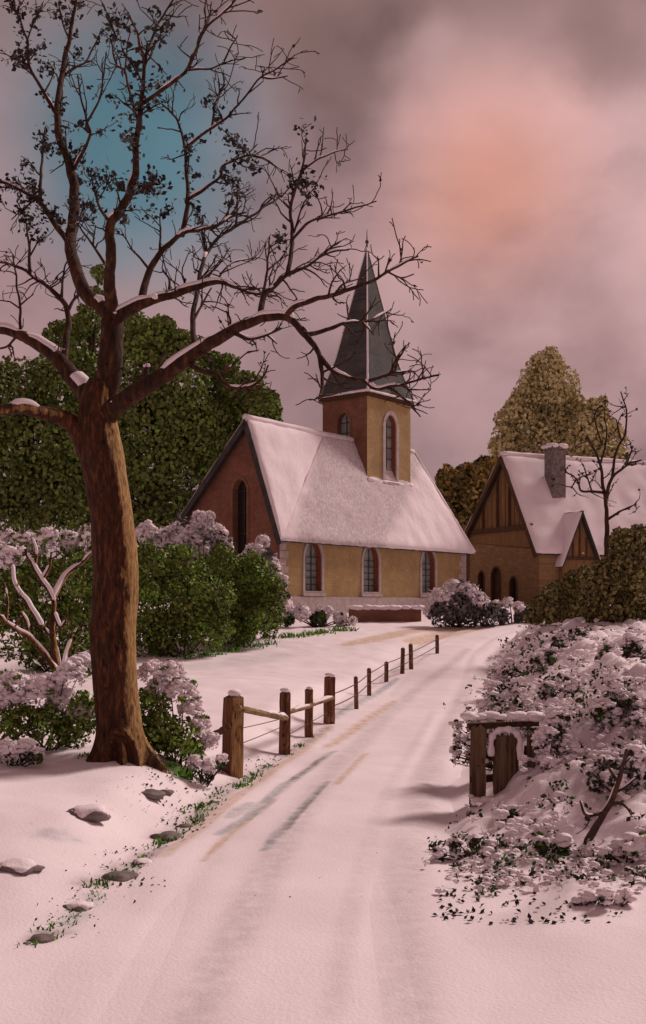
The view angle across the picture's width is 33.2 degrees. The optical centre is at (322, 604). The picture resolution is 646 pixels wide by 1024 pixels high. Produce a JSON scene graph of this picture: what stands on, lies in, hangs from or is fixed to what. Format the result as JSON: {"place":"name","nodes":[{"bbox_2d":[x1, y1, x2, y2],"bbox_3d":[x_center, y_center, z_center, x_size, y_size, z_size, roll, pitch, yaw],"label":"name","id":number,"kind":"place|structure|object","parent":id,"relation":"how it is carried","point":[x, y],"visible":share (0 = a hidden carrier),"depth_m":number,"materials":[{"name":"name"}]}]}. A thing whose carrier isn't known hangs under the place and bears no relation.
{"place":"outdoors","nodes":[
{"label":"outdoors","id":0,"kind":"place"},
{"bbox_2d":[41,622,529,1023],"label":"road","id":1,"kind":"structure","parent":0,"point":[253,942],"depth_m":8.31,"materials":[{"name":"white snow"}]},
{"bbox_2d":[0,601,645,1023],"bbox_3d":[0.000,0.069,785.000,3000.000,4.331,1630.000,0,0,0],"label":"ground","id":2,"kind":"structure","parent":0,"point":[568,969],"depth_m":8.65,"materials":[{"name":"white snow"}]},
{"bbox_2d":[0,735,44,766],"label":"snowy shrub","id":3,"kind":"object","parent":2,"relation":"on","point":[11,750],"visible":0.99,"depth_m":12.01,"materials":[{"name":"white snow"}]},
{"bbox_2d":[0,857,44,875],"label":"stone","id":4,"kind":"object","parent":2,"relation":"on","point":[21,866],"visible":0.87,"depth_m":8.34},
{"bbox_2d":[26,933,55,942],"bbox_3d":[-1.846,2.195,7.077,0.176,0.077,0.151,0,0,31],"label":"stone","id":5,"kind":"object","parent":2,"relation":"on","point":[42,938],"visible":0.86,"depth_m":7.05,"materials":[{"name":"grey stone"}]},
{"bbox_2d":[0,354,90,603],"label":"broadleaf tree","id":6,"kind":"object","parent":2,"relation":"on","point":[44,472],"visible":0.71,"depth_m":58.97,"materials":[{"name":"green plant"}]},
{"bbox_2d":[0,537,91,687],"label":"frosted shrub","id":7,"kind":"object","parent":2,"relation":"on","point":[54,662],"visible":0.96,"depth_m":19.46,"materials":[{"name":"white plant"}]},
{"bbox_2d":[0,523,92,671],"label":"hedge","id":8,"kind":"object","parent":2,"relation":"on","point":[12,541],"visible":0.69,"depth_m":27.62,"materials":[{"name":"green plant"}]},
{"bbox_2d":[0,651,95,750],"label":"snowy shrub","id":9,"kind":"object","parent":2,"relation":"on","point":[79,708],"visible":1,"depth_m":12.67,"materials":[{"name":"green plant"}]},
{"bbox_2d":[63,900,93,911],"bbox_3d":[-1.766,2.194,7.845,0.192,0.095,0.190,0,0,-45],"label":"stone","id":10,"kind":"object","parent":2,"relation":"on","point":[77,906],"visible":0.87,"depth_m":7.79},
{"bbox_2d":[41,264,125,603],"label":"broadleaf tree","id":11,"kind":"object","parent":2,"relation":"on","point":[84,329],"visible":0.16,"depth_m":63.43,"materials":[{"name":"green plant"}]},
{"bbox_2d":[66,803,110,821],"bbox_3d":[-2.205,1.950,10.030,0.475,0.189,0.341,0,0,-17],"label":"stone","id":12,"kind":"object","parent":2,"relation":"on","point":[93,812],"visible":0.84,"depth_m":9.93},
{"bbox_2d":[101,871,138,881],"bbox_3d":[-1.641,2.216,8.752,0.298,0.116,0.223,0,0,0],"label":"stone","id":13,"kind":"object","parent":2,"relation":"on","point":[123,876],"visible":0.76,"depth_m":8.70,"materials":[{"name":"grey stone"}]},
{"bbox_2d":[133,858,151,864],"bbox_3d":[-1.537,2.221,9.282,0.208,0.089,0.176,0,0,0],"label":"stone","id":14,"kind":"object","parent":2,"relation":"on","point":[139,861],"visible":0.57,"depth_m":9.24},
{"bbox_2d":[142,789,165,799],"bbox_3d":[-1.834,2.032,11.509,0.330,0.132,0.259,0,0,0],"label":"stone","id":15,"kind":"object","parent":2,"relation":"on","point":[153,794],"visible":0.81,"depth_m":11.45,"materials":[{"name":"grey stone"}]},
{"bbox_2d":[150,830,181,841],"bbox_3d":[-1.498,2.230,10.320,0.294,0.126,0.263,0,0,0],"label":"stone","id":16,"kind":"object","parent":2,"relation":"on","point":[170,834],"visible":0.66,"depth_m":10.26,"materials":[{"name":"grey stone"}]},
{"bbox_2d":[162,789,173,795],"bbox_3d":[-1.716,2.056,11.841,0.174,0.069,0.145,0,0,0],"label":"stone","id":17,"kind":"object","parent":2,"relation":"on","point":[169,792],"visible":0.72,"depth_m":11.80,"materials":[{"name":"grey stone"}]},
{"bbox_2d":[117,311,227,602],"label":"broadleaf tree","id":18,"kind":"object","parent":2,"relation":"on","point":[162,414],"visible":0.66,"depth_m":59.71,"materials":[{"name":"green plant"}]},
{"bbox_2d":[137,659,221,766],"bbox_3d":[-1.746,1.294,12.956,1.042,1.319,0.865,0,0,-26],"label":"snowy shrub","id":19,"kind":"object","parent":2,"relation":"on","point":[160,736],"visible":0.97,"depth_m":12.91,"materials":[{"name":"green plant"}]},
{"bbox_2d":[178,823,193,827],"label":"stone","id":20,"kind":"object","parent":2,"relation":"on","point":[187,825],"visible":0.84,"depth_m":10.84,"materials":[{"name":"grey stone"}]},
{"bbox_2d":[135,510,237,641],"bbox_3d":[-4.535,-0.896,35.855,3.493,4.503,2.257,0,0,0],"label":"snowy shrub","id":21,"kind":"object","parent":2,"relation":"on","point":[180,531],"visible":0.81,"depth_m":35.36,"materials":[{"name":"white snow"}]},
{"bbox_2d":[136,539,237,656],"bbox_3d":[-4.422,-0.139,32.294,3.759,3.561,2.601,0,0,-17],"label":"bush","id":22,"kind":"object","parent":2,"relation":"on","point":[172,620],"visible":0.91,"depth_m":31.79,"materials":[{"name":"green plant"}]},
{"bbox_2d":[183,753,228,786],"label":"snowy shrub","id":23,"kind":"object","parent":2,"relation":"on","point":[208,766],"visible":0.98,"depth_m":12.66,"materials":[{"name":"white snow"}]},
{"bbox_2d":[0,0,440,770],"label":"old tree","id":24,"kind":"object","parent":2,"relation":"on","point":[92,428],"visible":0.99,"depth_m":12.29,"materials":[{"name":"brown plant"}]},
{"bbox_2d":[175,350,282,489],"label":"broadleaf tree","id":25,"kind":"object","parent":2,"relation":"on","point":[267,404],"visible":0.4,"depth_m":61.44,"materials":[{"name":"green plant"}]},
{"bbox_2d":[184,542,288,646],"bbox_3d":[-2.840,-0.282,35.255,3.585,3.411,3.179,0,0,0],"label":"bush","id":26,"kind":"object","parent":2,"relation":"on","point":[248,588],"visible":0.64,"depth_m":34.55,"materials":[{"name":"green plant"}]},
{"bbox_2d":[238,533,292,638],"bbox_3d":[-1.928,-0.608,37.498,2.007,3.741,1.694,0,0,42],"label":"snowy shrub","id":27,"kind":"object","parent":2,"relation":"on","point":[264,542],"visible":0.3,"depth_m":37.23,"materials":[{"name":"white snow"}]},
{"bbox_2d":[213,672,335,777],"bbox_3d":[-0.629,1.771,16.524,0.568,1.383,5.846,0,0,14],"label":"wooden fence","id":28,"kind":"object","parent":2,"relation":"on","point":[230,730],"visible":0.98,"depth_m":15.08,"materials":[{"name":"brown wood"}]},
{"bbox_2d":[1,626,604,947],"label":"grass","id":29,"kind":"structure","parent":2,"relation":"on","point":[184,773],"depth_m":12.54,"materials":[{"name":"green plant"}]},
{"bbox_2d":[283,602,357,627],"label":"snowy shrub","id":30,"kind":"object","parent":2,"relation":"on","point":[320,615],"visible":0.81,"depth_m":42.28,"materials":[{"name":"white snow"}]},
{"bbox_2d":[175,236,475,618],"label":"church","id":31,"kind":"structure","parent":2,"relation":"on","point":[346,507],"depth_m":51.42,"materials":[{"name":"brick"}]},
{"bbox_2d":[230,476,248,596],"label":"window","id":32,"kind":"structure","parent":31,"relation":"in","point":[239,492],"depth_m":47.81,"materials":[{"name":"black glass"}]},
{"bbox_2d":[302,544,325,595],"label":"window","id":33,"kind":"structure","parent":31,"relation":"in","point":[313,554],"depth_m":48.05,"materials":[{"name":"glass"}]},
{"bbox_2d":[336,411,350,436],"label":"window","id":34,"kind":"structure","parent":31,"relation":"in","point":[343,421],"depth_m":53.88,"materials":[{"name":"grey glass"}]},
{"bbox_2d":[360,547,382,596],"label":"window","id":35,"kind":"structure","parent":31,"relation":"in","point":[370,562],"depth_m":51.44,"materials":[{"name":"glass"}]},
{"bbox_2d":[383,411,400,485],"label":"window","id":36,"kind":"structure","parent":31,"relation":"in","point":[390,421],"depth_m":54.57,"materials":[{"name":"glass"}]},
{"bbox_2d":[419,551,438,596],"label":"window","id":37,"kind":"structure","parent":31,"relation":"in","point":[428,560],"depth_m":55.19,"materials":[{"name":"glass"}]},
{"bbox_2d":[35,755,623,935],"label":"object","id":38,"kind":"object","parent":2,"relation":"on","point":[530,921],"visible":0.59,"depth_m":8.24,"materials":[{"name":"green plant"}]},
{"bbox_2d":[345,604,424,621],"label":"churchyard wall","id":39,"kind":"structure","parent":2,"relation":"on","point":[384,613],"depth_m":45.20,"materials":[{"name":"red brick"}]},
{"bbox_2d":[335,635,438,708],"bbox_3d":[1.688,1.632,26.860,0.537,1.373,15.618,0,0,13],"label":"stake fence","id":40,"kind":"object","parent":2,"relation":"on","point":[386,671],"visible":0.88,"depth_m":27.41,"materials":[{"name":"brown wood"}]},
{"bbox_2d":[422,578,501,627],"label":"snowy shrub","id":41,"kind":"object","parent":2,"relation":"on","point":[465,603],"visible":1,"depth_m":42.69,"materials":[{"name":"white plant"}]},
{"bbox_2d":[431,834,498,859],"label":"bramble","id":42,"kind":"object","parent":2,"relation":"on","point":[454,843],"visible":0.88,"depth_m":9.36,"materials":[{"name":"white plant"}]},
{"bbox_2d":[434,454,498,581],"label":"broadleaf tree","id":43,"kind":"object","parent":2,"relation":"on","point":[460,487],"visible":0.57,"depth_m":72.48,"materials":[{"name":"green plant"}]},
{"bbox_2d":[448,676,543,770],"bbox_3d":[2.145,1.487,13.310,1.207,1.200,0.670,0,0,0],"label":"bramble","id":44,"kind":"object","parent":2,"relation":"on","point":[496,704],"visible":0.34,"depth_m":13.26,"materials":[{"name":"white plant"}]},
{"bbox_2d":[460,711,545,806],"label":"plank gate","id":45,"kind":"structure","parent":2,"relation":"on","point":[503,751],"depth_m":11.66,"materials":[{"name":"brown wood"}]},
{"bbox_2d":[484,658,529,691],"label":"bramble","id":46,"kind":"object","parent":2,"relation":"on","point":[495,674],"visible":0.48,"depth_m":23.80,"materials":[{"name":"white plant"}]},
{"bbox_2d":[491,596,528,624],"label":"snowy shrub","id":47,"kind":"object","parent":2,"relation":"on","point":[519,608],"visible":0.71,"depth_m":44.24,"materials":[{"name":"white snow"}]},
{"bbox_2d":[491,802,537,820],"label":"bramble","id":48,"kind":"object","parent":2,"relation":"on","point":[505,814],"visible":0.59,"depth_m":10.29,"materials":[{"name":"white plant"}]},
{"bbox_2d":[422,618,645,898],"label":"frost","id":49,"kind":"object","parent":2,"relation":"on","point":[525,828],"visible":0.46,"depth_m":10.43},
{"bbox_2d":[427,622,645,894],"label":"undergrowth","id":50,"kind":"object","parent":2,"relation":"on","point":[502,843],"visible":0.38,"depth_m":10.08,"materials":[{"name":"white plant"}]},
{"bbox_2d":[487,345,587,456],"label":"poplar","id":51,"kind":"object","parent":2,"relation":"on","point":[543,405],"visible":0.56,"depth_m":78.78,"materials":[{"name":"yellow plant"}]},
{"bbox_2d":[526,646,560,674],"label":"bramble","id":52,"kind":"object","parent":2,"relation":"on","point":[534,663],"visible":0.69,"depth_m":21.79,"materials":[{"name":"green plant"}]},
{"bbox_2d":[514,833,573,855],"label":"bramble","id":53,"kind":"object","parent":2,"relation":"on","point":[562,841],"visible":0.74,"depth_m":9.17,"materials":[{"name":"white plant"}]},
{"bbox_2d":[446,615,645,871],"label":"snow drift","id":54,"kind":"object","parent":2,"relation":"on","point":[515,791],"visible":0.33,"depth_m":10.84,"materials":[{"name":"white snow"}]},
{"bbox_2d":[464,443,645,604],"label":"cottage","id":55,"kind":"structure","parent":2,"relation":"on","point":[530,532],"depth_m":60.46,"materials":[{"name":"stone"}]},
{"bbox_2d":[478,570,484,592],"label":"window","id":56,"kind":"structure","parent":55,"relation":"in","point":[481,577],"depth_m":63.47,"materials":[{"name":"black glass"}]},
{"bbox_2d":[490,566,500,602],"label":"window","id":57,"kind":"structure","parent":55,"relation":"in","point":[495,580],"depth_m":62.14,"materials":[{"name":"black glass"}]},
{"bbox_2d":[509,576,517,601],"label":"window","id":58,"kind":"structure","parent":55,"relation":"in","point":[513,586],"depth_m":60.48,"materials":[{"name":"black glass"}]},
{"bbox_2d":[531,706,583,770],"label":"bramble","id":59,"kind":"object","parent":2,"relation":"on","point":[556,730],"visible":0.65,"depth_m":11.34,"materials":[{"name":"white plant"}]},
{"bbox_2d":[535,671,588,702],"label":"bramble","id":60,"kind":"object","parent":2,"relation":"on","point":[551,689],"visible":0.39,"depth_m":15.08,"materials":[{"name":"white plant"}]},
{"bbox_2d":[523,565,605,625],"bbox_3d":[7.084,-0.245,31.517,2.381,1.893,1.679,0,0,0],"label":"bush","id":61,"kind":"object","parent":2,"relation":"on","point":[559,601],"visible":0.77,"depth_m":31.41,"materials":[{"name":"green plant"}]},
{"bbox_2d":[549,627,601,649],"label":"bramble","id":62,"kind":"object","parent":2,"relation":"on","point":[578,631],"visible":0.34,"depth_m":23.41,"materials":[{"name":"white plant"}]},
{"bbox_2d":[551,387,644,556],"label":"slender tree","id":63,"kind":"object","parent":2,"relation":"on","point":[605,498],"visible":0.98,"depth_m":34.01,"materials":[{"name":"brown plant"}]},
{"bbox_2d":[567,395,631,459],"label":"poplar","id":64,"kind":"object","parent":2,"relation":"on","point":[583,424],"visible":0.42,"depth_m":75.21,"materials":[{"name":"yellow plant"}]},
{"bbox_2d":[571,887,637,906],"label":"bramble","id":65,"kind":"object","parent":2,"relation":"on","point":[605,896],"visible":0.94,"depth_m":7.77,"materials":[{"name":"white plant"}]},
{"bbox_2d":[576,749,641,844],"bbox_3d":[2.294,1.634,8.740,0.488,1.146,1.550,0,0,0],"label":"bare sapling","id":66,"kind":"object","parent":2,"relation":"on","point":[601,815],"visible":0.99,"depth_m":8.55,"materials":[{"name":"brown plant"}]},
{"bbox_2d":[579,523,645,623],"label":"bush","id":67,"kind":"object","parent":2,"relation":"on","point":[614,583],"visible":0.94,"depth_m":29.14,"materials":[{"name":"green plant"}]},
{"bbox_2d":[583,668,641,732],"bbox_3d":[3.181,1.065,11.559,0.874,0.766,0.658,0,0,0],"label":"bramble","id":68,"kind":"object","parent":2,"relation":"on","point":[609,705],"visible":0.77,"depth_m":11.43,"materials":[{"name":"white plant"}]},
{"bbox_2d":[581,740,645,794],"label":"bramble","id":69,"kind":"object","parent":2,"relation":"on","point":[636,754],"visible":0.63,"depth_m":10.15,"materials":[{"name":"white plant"}]},
{"bbox_2d":[594,632,645,662],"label":"bramble","id":70,"kind":"object","parent":2,"relation":"on","point":[629,644],"visible":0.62,"depth_m":17.60,"materials":[{"name":"white plant"}]},
{"bbox_2d":[598,824,645,863],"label":"bramble","id":71,"kind":"object","parent":2,"relation":"on","point":[632,842],"visible":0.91,"depth_m":8.93,"materials":[{"name":"white plant"}]},
{"bbox_2d":[0,0,645,600],"label":"sky","id":72,"kind":"structure","parent":0,"point":[506,139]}
]}

